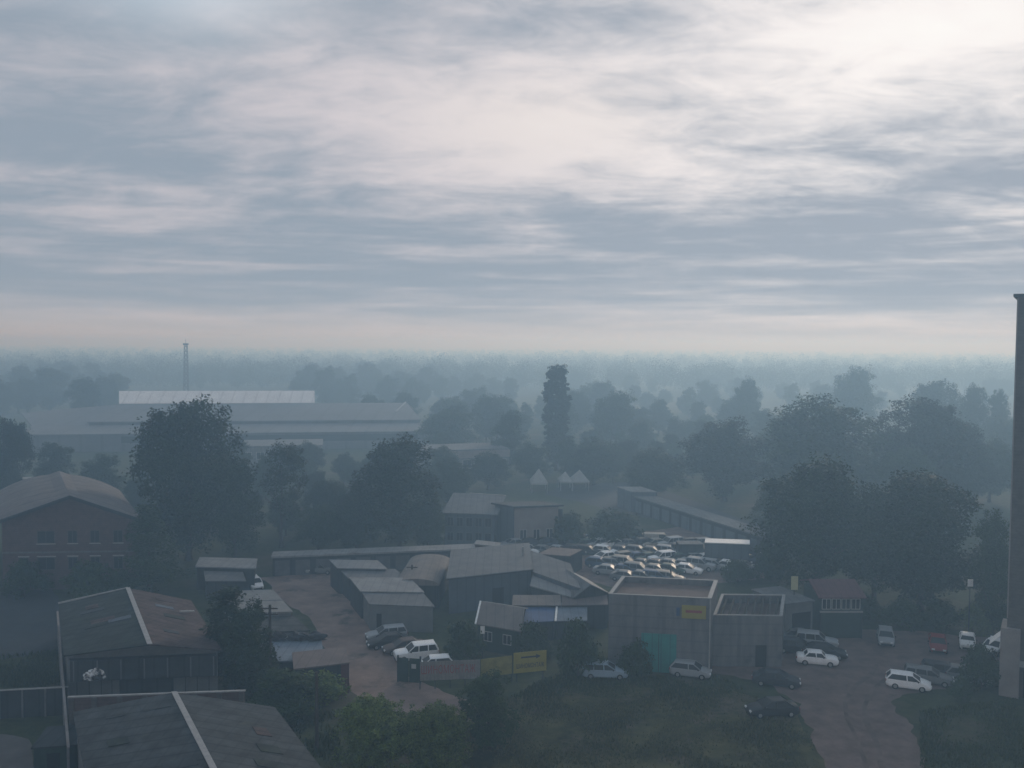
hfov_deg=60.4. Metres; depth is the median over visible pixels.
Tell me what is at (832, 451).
tree
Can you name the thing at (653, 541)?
parked car
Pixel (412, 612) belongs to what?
stepped garage
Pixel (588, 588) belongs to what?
shed
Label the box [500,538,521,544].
parked car
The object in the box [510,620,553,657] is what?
shrub
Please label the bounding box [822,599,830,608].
window
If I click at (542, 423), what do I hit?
tree
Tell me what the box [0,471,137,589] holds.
brick hall
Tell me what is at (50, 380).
tree
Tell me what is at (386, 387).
tree
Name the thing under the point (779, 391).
tree
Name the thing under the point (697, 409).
tree
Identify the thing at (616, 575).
parked car
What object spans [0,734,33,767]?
concrete pad
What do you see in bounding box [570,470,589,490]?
tent
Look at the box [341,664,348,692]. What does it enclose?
door
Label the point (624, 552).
parked car
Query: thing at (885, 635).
parked car
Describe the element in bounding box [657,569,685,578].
parked car
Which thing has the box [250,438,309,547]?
tree
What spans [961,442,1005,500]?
tree
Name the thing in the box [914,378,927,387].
tree
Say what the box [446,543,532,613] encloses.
warehouse
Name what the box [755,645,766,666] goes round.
door
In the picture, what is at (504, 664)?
banner
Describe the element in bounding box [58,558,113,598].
shrub
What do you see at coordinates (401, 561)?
garage door
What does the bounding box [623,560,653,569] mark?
parked car
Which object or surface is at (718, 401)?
tree
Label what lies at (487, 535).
window
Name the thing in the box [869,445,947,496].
tree
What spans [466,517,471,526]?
window
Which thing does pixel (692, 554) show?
parked car
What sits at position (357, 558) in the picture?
garage door
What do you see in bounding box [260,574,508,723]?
dirt lane
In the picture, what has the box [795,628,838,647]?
parked car
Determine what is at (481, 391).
tree
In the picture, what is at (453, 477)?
tree
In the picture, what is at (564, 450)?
tree
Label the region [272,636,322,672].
lean to
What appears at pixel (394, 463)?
tree
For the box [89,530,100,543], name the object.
window
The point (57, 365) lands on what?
tree
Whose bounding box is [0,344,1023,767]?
ground
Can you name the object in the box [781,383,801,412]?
tree
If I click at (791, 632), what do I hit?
parked car
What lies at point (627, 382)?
tree
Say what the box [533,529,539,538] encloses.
window
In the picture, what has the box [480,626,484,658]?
sign
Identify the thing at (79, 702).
brick wall
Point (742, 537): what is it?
garage door
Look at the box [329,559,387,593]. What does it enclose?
stepped garage
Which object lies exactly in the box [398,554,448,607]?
hangar
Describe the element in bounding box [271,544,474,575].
long garages
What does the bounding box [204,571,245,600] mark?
hut
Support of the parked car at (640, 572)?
on the dirt yard at (586, 572)
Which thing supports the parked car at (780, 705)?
on the meadow
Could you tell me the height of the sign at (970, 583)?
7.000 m
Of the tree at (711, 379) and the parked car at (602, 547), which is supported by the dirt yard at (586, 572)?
the parked car at (602, 547)
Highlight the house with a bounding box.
[475,601,527,655]
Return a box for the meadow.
[452,685,825,767]
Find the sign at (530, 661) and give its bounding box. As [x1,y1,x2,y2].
[513,650,546,681]
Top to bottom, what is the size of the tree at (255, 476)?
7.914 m
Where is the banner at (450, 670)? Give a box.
[419,659,480,689]
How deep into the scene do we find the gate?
86.88 m
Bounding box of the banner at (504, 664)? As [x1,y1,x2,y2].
[480,655,511,680]
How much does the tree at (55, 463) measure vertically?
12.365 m
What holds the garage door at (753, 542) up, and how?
in the diagonal garages
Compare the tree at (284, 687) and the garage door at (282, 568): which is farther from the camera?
the garage door at (282, 568)
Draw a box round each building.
[414,443,509,471]
[442,492,505,544]
[491,501,563,541]
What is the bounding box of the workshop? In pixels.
[608,576,717,672]
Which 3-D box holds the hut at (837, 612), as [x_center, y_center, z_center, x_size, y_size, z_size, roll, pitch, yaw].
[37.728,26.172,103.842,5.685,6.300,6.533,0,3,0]
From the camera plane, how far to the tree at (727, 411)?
328.71 m
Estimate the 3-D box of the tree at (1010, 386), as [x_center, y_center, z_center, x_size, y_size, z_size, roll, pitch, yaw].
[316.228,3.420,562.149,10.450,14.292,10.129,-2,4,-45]
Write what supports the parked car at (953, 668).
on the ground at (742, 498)
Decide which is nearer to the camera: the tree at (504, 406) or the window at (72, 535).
the window at (72, 535)
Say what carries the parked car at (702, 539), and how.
on the dirt yard at (586, 572)
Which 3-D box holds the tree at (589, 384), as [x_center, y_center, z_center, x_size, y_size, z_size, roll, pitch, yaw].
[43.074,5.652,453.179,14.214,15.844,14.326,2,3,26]
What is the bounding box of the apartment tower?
[989,294,1023,698]
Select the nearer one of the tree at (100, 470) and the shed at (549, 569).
the shed at (549, 569)
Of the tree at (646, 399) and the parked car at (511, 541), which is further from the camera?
the tree at (646, 399)
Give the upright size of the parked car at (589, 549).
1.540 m
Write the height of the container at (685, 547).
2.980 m
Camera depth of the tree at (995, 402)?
270.66 m
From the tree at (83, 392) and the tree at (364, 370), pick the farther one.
the tree at (364, 370)
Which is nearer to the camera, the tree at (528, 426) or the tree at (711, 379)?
the tree at (528, 426)
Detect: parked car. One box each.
[250,574,263,589]
[315,565,329,574]
[365,623,407,639]
[366,631,407,649]
[382,636,422,655]
[393,639,438,660]
[421,653,452,661]
[474,540,500,547]
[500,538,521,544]
[516,537,537,543]
[530,544,539,552]
[531,537,552,545]
[532,544,549,551]
[543,538,563,545]
[549,544,562,547]
[576,543,600,554]
[582,660,628,679]
[584,555,609,566]
[588,537,607,545]
[592,563,618,574]
[593,544,616,551]
[593,550,614,556]
[602,539,621,545]
[602,556,621,564]
[609,569,639,580]
[610,550,631,556]
[611,544,631,551]
[611,554,633,562]
[614,538,634,545]
[614,563,633,570]
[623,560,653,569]
[625,544,646,551]
[629,551,641,558]
[631,537,650,545]
[631,569,654,576]
[633,558,647,564]
[635,551,654,558]
[642,537,664,545]
[642,545,660,552]
[643,568,669,577]
[646,563,668,569]
[647,549,675,559]
[647,558,662,563]
[656,544,675,550]
[657,535,682,544]
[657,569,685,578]
[661,557,676,563]
[661,562,685,574]
[668,551,685,559]
[669,659,711,679]
[675,558,696,566]
[676,562,703,575]
[681,537,696,540]
[682,553,699,558]
[686,555,716,571]
[695,537,708,543]
[705,557,727,571]
[719,559,730,564]
[738,559,756,570]
[745,695,799,718]
[748,554,759,564]
[749,547,760,554]
[752,667,800,689]
[783,636,808,652]
[784,627,804,635]
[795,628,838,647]
[795,648,838,667]
[802,641,847,660]
[876,625,895,646]
[885,669,931,692]
[903,662,953,687]
[921,658,955,672]
[928,632,948,653]
[946,662,991,686]
[958,631,977,649]
[981,636,999,656]
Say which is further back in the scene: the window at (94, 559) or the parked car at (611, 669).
the window at (94, 559)
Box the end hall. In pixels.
[617,487,656,511]
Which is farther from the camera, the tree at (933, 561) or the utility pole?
the tree at (933, 561)
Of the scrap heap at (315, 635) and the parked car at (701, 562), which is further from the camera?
the parked car at (701, 562)
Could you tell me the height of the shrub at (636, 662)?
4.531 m
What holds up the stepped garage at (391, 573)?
on the ground at (742, 498)
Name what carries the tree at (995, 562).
on the ground at (742, 498)
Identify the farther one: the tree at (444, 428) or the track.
the tree at (444, 428)
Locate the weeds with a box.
[0,648,1023,767]
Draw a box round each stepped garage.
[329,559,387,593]
[341,569,400,600]
[349,577,424,618]
[362,592,434,632]
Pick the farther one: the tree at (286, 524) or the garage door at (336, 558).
the tree at (286, 524)
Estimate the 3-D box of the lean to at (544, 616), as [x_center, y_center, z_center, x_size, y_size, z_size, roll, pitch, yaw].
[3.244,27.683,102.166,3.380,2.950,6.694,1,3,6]
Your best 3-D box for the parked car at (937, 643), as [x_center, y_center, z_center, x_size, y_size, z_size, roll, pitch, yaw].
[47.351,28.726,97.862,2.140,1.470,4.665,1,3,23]
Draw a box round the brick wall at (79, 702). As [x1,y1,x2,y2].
[67,689,245,724]
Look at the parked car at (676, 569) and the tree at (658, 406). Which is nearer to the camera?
the parked car at (676, 569)
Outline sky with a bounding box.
[0,0,1023,350]
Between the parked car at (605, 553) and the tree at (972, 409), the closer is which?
the parked car at (605, 553)
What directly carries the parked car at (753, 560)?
on the dirt yard at (586, 572)
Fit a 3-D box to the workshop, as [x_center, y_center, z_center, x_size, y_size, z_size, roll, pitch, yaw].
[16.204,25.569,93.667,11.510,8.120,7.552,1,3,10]
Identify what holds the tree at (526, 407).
on the ground at (742, 498)
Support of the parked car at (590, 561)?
on the dirt yard at (586, 572)
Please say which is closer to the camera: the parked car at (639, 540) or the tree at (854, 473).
the parked car at (639, 540)
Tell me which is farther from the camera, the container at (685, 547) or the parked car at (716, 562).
the container at (685, 547)
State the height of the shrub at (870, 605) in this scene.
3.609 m
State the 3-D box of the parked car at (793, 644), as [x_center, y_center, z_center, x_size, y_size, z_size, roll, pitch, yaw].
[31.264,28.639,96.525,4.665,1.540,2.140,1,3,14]
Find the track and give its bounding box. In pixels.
[545,482,758,526]
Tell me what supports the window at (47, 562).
in the brick hall
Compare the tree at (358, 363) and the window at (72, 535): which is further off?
the tree at (358, 363)
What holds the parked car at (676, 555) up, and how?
on the dirt yard at (586, 572)
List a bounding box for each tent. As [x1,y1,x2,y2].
[530,469,547,488]
[558,472,572,490]
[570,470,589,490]
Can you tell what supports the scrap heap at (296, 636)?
on the lean to at (286, 649)
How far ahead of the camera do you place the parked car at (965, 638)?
97.94 m
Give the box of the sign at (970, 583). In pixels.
[968,579,972,631]
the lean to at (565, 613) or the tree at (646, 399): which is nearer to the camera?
the lean to at (565, 613)
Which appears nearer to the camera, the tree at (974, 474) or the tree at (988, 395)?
the tree at (974, 474)
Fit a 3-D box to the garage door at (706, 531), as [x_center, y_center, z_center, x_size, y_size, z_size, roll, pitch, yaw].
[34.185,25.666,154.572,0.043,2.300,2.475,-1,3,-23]
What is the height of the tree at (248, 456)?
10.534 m
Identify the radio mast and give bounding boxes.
[183,343,188,390]
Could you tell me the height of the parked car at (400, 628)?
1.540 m
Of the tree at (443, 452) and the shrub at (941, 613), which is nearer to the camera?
the shrub at (941, 613)
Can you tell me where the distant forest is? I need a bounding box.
[0,343,1014,391]
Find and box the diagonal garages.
[616,490,766,551]
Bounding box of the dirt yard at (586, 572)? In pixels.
[575,527,773,586]
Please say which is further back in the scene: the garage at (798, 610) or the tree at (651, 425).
the tree at (651, 425)
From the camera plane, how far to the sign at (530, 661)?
87.64 m
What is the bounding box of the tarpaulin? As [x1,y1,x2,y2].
[83,668,105,680]
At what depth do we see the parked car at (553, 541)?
144.88 m
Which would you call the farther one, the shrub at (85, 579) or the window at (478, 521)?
the window at (478, 521)
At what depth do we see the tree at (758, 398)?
467.47 m
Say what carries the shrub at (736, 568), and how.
on the dirt yard at (586, 572)
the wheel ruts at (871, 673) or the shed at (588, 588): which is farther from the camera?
the shed at (588, 588)
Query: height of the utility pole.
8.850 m
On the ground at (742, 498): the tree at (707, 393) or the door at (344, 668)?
the tree at (707, 393)
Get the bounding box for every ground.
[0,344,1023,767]
[712,629,999,767]
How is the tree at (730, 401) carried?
on the ground at (742, 498)
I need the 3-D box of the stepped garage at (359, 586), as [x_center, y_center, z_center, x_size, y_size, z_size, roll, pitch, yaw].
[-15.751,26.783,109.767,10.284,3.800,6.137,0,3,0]
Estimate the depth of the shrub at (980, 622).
103.18 m
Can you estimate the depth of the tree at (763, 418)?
283.45 m
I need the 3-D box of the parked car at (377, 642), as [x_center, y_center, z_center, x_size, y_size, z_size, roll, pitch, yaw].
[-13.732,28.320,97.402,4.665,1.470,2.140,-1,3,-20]
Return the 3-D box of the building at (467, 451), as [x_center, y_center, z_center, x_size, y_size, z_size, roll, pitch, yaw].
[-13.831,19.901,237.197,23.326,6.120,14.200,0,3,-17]
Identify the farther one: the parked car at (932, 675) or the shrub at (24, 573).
the shrub at (24, 573)
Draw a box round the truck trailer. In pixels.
[705,538,749,559]
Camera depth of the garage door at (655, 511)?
170.03 m
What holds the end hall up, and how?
on the ground at (742, 498)
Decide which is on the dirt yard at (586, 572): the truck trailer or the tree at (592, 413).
the truck trailer
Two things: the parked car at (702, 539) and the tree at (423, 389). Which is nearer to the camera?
the parked car at (702, 539)
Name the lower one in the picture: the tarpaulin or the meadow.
the meadow
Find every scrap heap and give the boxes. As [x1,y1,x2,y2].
[268,630,286,640]
[285,631,307,640]
[303,630,327,640]
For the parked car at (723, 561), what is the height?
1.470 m
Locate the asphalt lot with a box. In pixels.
[0,581,61,658]
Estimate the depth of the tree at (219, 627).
83.47 m
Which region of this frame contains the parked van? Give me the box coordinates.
[643,532,666,538]
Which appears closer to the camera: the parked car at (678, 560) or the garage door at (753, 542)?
the parked car at (678, 560)
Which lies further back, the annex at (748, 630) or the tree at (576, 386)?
the tree at (576, 386)
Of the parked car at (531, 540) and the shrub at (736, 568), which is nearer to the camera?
the shrub at (736, 568)
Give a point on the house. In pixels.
(500, 622)
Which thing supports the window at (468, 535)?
in the plaster building at (471, 518)
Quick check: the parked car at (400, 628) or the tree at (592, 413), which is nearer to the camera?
the parked car at (400, 628)
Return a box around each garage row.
[225,590,292,622]
[244,614,309,645]
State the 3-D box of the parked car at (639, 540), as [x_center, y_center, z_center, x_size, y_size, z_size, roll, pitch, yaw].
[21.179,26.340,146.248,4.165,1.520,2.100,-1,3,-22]
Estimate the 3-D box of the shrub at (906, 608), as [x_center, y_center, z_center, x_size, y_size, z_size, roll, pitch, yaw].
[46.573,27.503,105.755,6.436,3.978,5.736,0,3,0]
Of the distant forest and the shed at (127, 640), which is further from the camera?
the distant forest
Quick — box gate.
[397,655,420,683]
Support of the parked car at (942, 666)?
on the parking ground at (820, 693)
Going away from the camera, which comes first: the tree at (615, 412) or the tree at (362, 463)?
the tree at (362, 463)
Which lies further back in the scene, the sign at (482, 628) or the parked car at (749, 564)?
the parked car at (749, 564)
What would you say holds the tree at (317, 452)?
on the ground at (742, 498)
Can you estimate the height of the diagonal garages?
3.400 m
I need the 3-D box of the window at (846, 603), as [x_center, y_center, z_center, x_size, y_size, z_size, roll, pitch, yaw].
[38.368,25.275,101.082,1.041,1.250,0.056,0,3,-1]
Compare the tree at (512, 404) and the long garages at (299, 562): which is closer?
the long garages at (299, 562)
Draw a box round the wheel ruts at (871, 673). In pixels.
[843,662,880,767]
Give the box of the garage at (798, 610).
[751,586,814,631]
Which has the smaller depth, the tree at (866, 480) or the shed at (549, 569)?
the shed at (549, 569)
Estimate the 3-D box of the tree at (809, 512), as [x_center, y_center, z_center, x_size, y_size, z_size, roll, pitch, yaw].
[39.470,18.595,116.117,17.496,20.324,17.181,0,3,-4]
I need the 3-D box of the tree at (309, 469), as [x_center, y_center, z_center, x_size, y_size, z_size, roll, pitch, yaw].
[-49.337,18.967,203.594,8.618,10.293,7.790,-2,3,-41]
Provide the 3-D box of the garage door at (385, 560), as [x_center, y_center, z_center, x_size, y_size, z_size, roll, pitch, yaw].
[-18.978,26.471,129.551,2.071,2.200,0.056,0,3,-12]
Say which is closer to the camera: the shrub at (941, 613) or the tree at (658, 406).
the shrub at (941, 613)
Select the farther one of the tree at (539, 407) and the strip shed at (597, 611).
the tree at (539, 407)
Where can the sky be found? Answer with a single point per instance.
(631, 174)
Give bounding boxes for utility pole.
[262,604,277,665]
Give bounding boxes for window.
[36,531,55,544]
[37,556,55,569]
[67,530,77,543]
[67,555,77,569]
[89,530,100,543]
[90,555,100,565]
[113,530,123,543]
[113,555,123,568]
[256,452,264,458]
[447,517,453,525]
[447,532,453,539]
[456,532,462,540]
[457,517,462,525]
[463,460,470,467]
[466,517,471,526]
[466,532,471,540]
[475,518,481,526]
[475,533,481,540]
[484,631,491,641]
[485,518,490,526]
[485,533,490,540]
[503,634,510,645]
[520,529,526,538]
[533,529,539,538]
[546,528,552,537]
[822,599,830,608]
[832,599,840,608]
[841,599,850,608]
[851,599,860,608]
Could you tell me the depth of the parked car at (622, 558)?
132.34 m
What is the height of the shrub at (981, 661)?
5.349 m
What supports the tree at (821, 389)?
on the ground at (742, 498)
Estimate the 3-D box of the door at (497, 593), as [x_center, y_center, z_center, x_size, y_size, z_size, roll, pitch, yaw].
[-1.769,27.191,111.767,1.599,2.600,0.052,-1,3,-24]
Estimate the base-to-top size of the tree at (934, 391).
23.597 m
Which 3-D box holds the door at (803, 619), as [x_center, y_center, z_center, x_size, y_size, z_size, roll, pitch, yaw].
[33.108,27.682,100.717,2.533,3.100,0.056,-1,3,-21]
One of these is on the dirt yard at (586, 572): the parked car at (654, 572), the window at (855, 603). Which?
the parked car at (654, 572)
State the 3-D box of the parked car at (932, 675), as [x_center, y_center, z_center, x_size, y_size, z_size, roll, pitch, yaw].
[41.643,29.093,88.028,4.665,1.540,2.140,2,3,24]
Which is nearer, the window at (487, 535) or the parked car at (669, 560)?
the parked car at (669, 560)
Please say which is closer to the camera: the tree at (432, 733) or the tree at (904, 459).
the tree at (432, 733)
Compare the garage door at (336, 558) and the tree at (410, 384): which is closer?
the garage door at (336, 558)
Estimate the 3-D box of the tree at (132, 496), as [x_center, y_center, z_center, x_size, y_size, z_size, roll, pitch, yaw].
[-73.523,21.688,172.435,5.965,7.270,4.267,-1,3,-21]
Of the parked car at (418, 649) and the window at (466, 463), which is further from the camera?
the window at (466, 463)
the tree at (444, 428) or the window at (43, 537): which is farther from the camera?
the tree at (444, 428)
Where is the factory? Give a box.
[21,391,424,452]
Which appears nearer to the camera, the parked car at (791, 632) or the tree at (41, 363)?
the parked car at (791, 632)
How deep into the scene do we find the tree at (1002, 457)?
187.51 m
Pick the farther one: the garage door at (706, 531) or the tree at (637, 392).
the tree at (637, 392)
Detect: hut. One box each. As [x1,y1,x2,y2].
[31,725,77,767]
[195,557,257,589]
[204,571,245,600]
[799,579,866,638]
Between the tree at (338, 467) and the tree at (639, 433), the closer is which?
the tree at (338, 467)
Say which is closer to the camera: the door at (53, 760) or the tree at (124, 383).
the door at (53, 760)
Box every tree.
[0,415,40,489]
[5,363,36,382]
[28,442,77,476]
[31,361,50,376]
[33,366,71,410]
[48,360,72,369]
[58,365,75,388]
[62,376,101,407]
[65,364,81,376]
[71,374,85,399]
[78,452,126,490]
[82,361,102,380]
[90,370,106,382]
[92,375,119,405]
[107,372,131,403]
[118,393,258,560]
[118,504,195,592]
[122,478,149,512]
[198,584,265,689]
[200,457,265,557]
[219,594,281,702]
[229,439,252,469]
[246,667,322,724]
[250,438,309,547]
[250,464,265,495]
[252,454,277,499]
[265,489,304,535]
[268,448,284,472]
[279,444,316,487]
[288,372,312,390]
[295,363,320,394]
[299,478,346,517]
[300,439,327,474]
[303,469,325,504]
[309,366,338,402]
[329,692,416,767]
[330,452,351,482]
[330,480,349,495]
[330,495,381,548]
[337,485,375,532]
[338,457,360,487]
[343,373,361,402]
[347,432,444,546]
[352,360,367,370]
[352,361,383,394]
[358,457,374,475]
[360,392,384,402]
[374,374,402,402]
[386,699,474,767]
[391,390,424,414]
[400,377,422,403]
[408,471,441,507]
[409,492,446,545]
[411,380,432,406]
[414,408,484,443]
[415,366,437,399]
[415,465,435,478]
[423,443,460,477]
[429,396,451,415]
[433,456,473,502]
[440,395,471,417]
[445,402,470,439]
[453,666,526,754]
[459,388,478,412]
[465,450,516,489]
[469,394,503,442]
[472,385,493,401]
[482,393,516,439]
[489,410,530,465]
[502,376,519,400]
[507,397,519,413]
[510,443,555,477]
[513,412,531,441]
[519,402,535,427]
[533,395,545,420]
[540,412,546,436]
[541,364,572,470]
[549,401,579,440]
[555,436,577,476]
[564,390,591,432]
[565,436,622,484]
[568,370,584,390]
[568,441,598,483]
[573,385,595,411]
[579,428,604,443]
[585,379,598,401]
[586,389,644,444]
[588,380,615,408]
[588,408,597,426]
[620,447,690,495]
[621,373,637,396]
[628,385,640,406]
[628,419,653,452]
[638,391,656,408]
[642,419,658,445]
[647,398,672,432]
[656,389,672,403]
[661,416,685,440]
[674,415,770,500]
[675,395,687,413]
[679,419,696,445]
[680,387,697,416]
[685,446,701,477]
[688,420,710,451]
[689,400,707,421]
[692,380,721,410]
[695,413,716,424]
[704,374,719,390]
[710,396,723,413]
[713,403,740,427]
[716,396,741,420]
[730,375,761,435]
[730,376,744,397]
[739,450,878,588]
[745,443,765,483]
[746,409,758,434]
[747,407,779,438]
[748,476,789,540]
[749,392,895,488]
[756,386,763,404]
[773,382,788,401]
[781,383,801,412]
[807,445,859,473]
[808,380,820,400]
[811,383,834,405]
[827,365,883,431]
[830,480,913,600]
[844,468,867,503]
[852,467,991,612]
[853,455,879,496]
[866,393,991,478]
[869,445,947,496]
[873,390,889,411]
[905,378,965,420]
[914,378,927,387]
[934,465,979,508]
[936,416,992,505]
[956,382,991,442]
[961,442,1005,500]
[964,378,972,391]
[965,507,1009,628]
[976,435,1011,501]
[978,414,1012,443]
[980,388,990,403]
[981,376,1002,398]
[982,389,1012,428]
[984,418,1012,449]
[996,379,1009,398]
[1003,378,1013,399]
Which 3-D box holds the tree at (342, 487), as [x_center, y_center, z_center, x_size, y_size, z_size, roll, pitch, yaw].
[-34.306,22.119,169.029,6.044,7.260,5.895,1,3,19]
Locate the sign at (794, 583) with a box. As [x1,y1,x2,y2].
[791,576,797,594]
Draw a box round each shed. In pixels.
[58,587,221,695]
[72,691,320,767]
[292,647,349,695]
[512,595,560,628]
[530,575,570,602]
[531,551,579,589]
[562,595,607,628]
[565,569,608,614]
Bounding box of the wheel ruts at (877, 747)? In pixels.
[862,665,898,767]
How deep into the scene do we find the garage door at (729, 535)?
148.48 m
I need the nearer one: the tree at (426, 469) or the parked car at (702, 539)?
the parked car at (702, 539)
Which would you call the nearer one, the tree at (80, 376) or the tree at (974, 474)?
the tree at (974, 474)
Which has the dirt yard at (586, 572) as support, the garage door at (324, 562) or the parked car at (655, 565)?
the parked car at (655, 565)
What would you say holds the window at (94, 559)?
in the brick hall
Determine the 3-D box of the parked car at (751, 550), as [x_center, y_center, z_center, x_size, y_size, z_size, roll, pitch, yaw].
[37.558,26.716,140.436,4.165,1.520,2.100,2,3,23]
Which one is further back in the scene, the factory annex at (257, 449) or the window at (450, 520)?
the factory annex at (257, 449)
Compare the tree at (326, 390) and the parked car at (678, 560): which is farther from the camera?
the tree at (326, 390)
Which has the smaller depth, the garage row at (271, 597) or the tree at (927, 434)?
the garage row at (271, 597)
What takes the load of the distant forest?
on the ground at (742, 498)
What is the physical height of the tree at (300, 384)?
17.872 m
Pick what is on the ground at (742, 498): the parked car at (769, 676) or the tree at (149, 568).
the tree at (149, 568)
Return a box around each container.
[540,547,582,572]
[676,541,702,553]
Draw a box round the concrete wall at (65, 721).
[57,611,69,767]
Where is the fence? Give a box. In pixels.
[0,686,68,718]
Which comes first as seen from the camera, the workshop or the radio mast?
the workshop
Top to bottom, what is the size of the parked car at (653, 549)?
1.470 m
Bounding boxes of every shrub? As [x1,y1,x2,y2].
[0,558,54,599]
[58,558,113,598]
[102,568,138,591]
[293,669,351,715]
[443,618,487,660]
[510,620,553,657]
[552,510,589,543]
[556,617,608,681]
[581,507,643,544]
[614,637,654,681]
[720,558,763,584]
[861,592,889,619]
[870,595,927,631]
[918,598,965,631]
[957,601,995,636]
[958,642,1000,691]
[984,599,1006,632]
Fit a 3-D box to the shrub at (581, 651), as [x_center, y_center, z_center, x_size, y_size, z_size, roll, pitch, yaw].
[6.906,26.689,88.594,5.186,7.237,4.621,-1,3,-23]
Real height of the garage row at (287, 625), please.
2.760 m
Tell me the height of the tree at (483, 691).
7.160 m
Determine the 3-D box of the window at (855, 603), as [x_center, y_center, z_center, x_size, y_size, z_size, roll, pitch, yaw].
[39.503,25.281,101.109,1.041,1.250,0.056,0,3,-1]
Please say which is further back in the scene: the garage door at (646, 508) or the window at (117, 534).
the garage door at (646, 508)
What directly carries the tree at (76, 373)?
on the ground at (742, 498)
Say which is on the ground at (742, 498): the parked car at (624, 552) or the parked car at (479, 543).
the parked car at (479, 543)
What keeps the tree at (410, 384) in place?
on the ground at (742, 498)
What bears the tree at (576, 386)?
on the ground at (742, 498)
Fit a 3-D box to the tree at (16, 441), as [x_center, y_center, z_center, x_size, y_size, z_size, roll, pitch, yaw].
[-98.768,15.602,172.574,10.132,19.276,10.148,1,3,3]
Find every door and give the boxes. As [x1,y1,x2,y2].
[47,753,59,767]
[275,560,289,575]
[295,559,309,574]
[316,559,329,573]
[336,558,350,559]
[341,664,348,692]
[356,557,369,559]
[376,556,389,568]
[377,614,381,626]
[396,555,409,570]
[492,587,503,603]
[635,501,640,513]
[643,503,649,516]
[652,506,658,519]
[662,509,668,522]
[671,512,678,526]
[681,515,688,529]
[692,519,699,533]
[702,523,710,537]
[714,526,721,538]
[725,530,734,538]
[738,534,746,539]
[750,538,759,547]
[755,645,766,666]
[792,611,810,628]
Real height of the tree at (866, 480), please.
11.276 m
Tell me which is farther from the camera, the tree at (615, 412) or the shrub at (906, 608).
the tree at (615, 412)
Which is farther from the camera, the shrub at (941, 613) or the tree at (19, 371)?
the tree at (19, 371)
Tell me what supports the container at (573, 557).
on the dirt yard at (586, 572)
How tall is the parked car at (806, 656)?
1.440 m
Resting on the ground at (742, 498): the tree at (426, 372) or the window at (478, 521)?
the tree at (426, 372)
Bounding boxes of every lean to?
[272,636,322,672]
[524,607,554,639]
[554,603,586,639]
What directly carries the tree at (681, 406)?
on the ground at (742, 498)
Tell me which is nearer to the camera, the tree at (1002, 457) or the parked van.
the parked van
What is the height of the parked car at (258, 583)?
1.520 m
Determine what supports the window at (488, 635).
in the house
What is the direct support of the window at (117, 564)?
in the brick hall
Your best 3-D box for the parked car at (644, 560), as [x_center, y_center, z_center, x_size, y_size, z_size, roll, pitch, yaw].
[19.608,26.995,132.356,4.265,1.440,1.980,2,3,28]
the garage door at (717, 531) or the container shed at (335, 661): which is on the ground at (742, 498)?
the container shed at (335, 661)
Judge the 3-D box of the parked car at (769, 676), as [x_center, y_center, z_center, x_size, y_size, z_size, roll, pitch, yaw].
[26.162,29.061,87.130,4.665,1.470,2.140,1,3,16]
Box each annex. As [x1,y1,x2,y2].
[244,439,322,463]
[713,594,784,666]
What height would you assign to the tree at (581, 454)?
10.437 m
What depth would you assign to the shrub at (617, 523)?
148.53 m
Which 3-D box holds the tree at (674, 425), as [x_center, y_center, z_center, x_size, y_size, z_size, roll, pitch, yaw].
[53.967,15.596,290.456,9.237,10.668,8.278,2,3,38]
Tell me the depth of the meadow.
75.45 m
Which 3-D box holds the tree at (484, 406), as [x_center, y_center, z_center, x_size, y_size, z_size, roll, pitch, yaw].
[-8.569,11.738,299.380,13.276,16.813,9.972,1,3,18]
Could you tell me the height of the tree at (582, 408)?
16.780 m

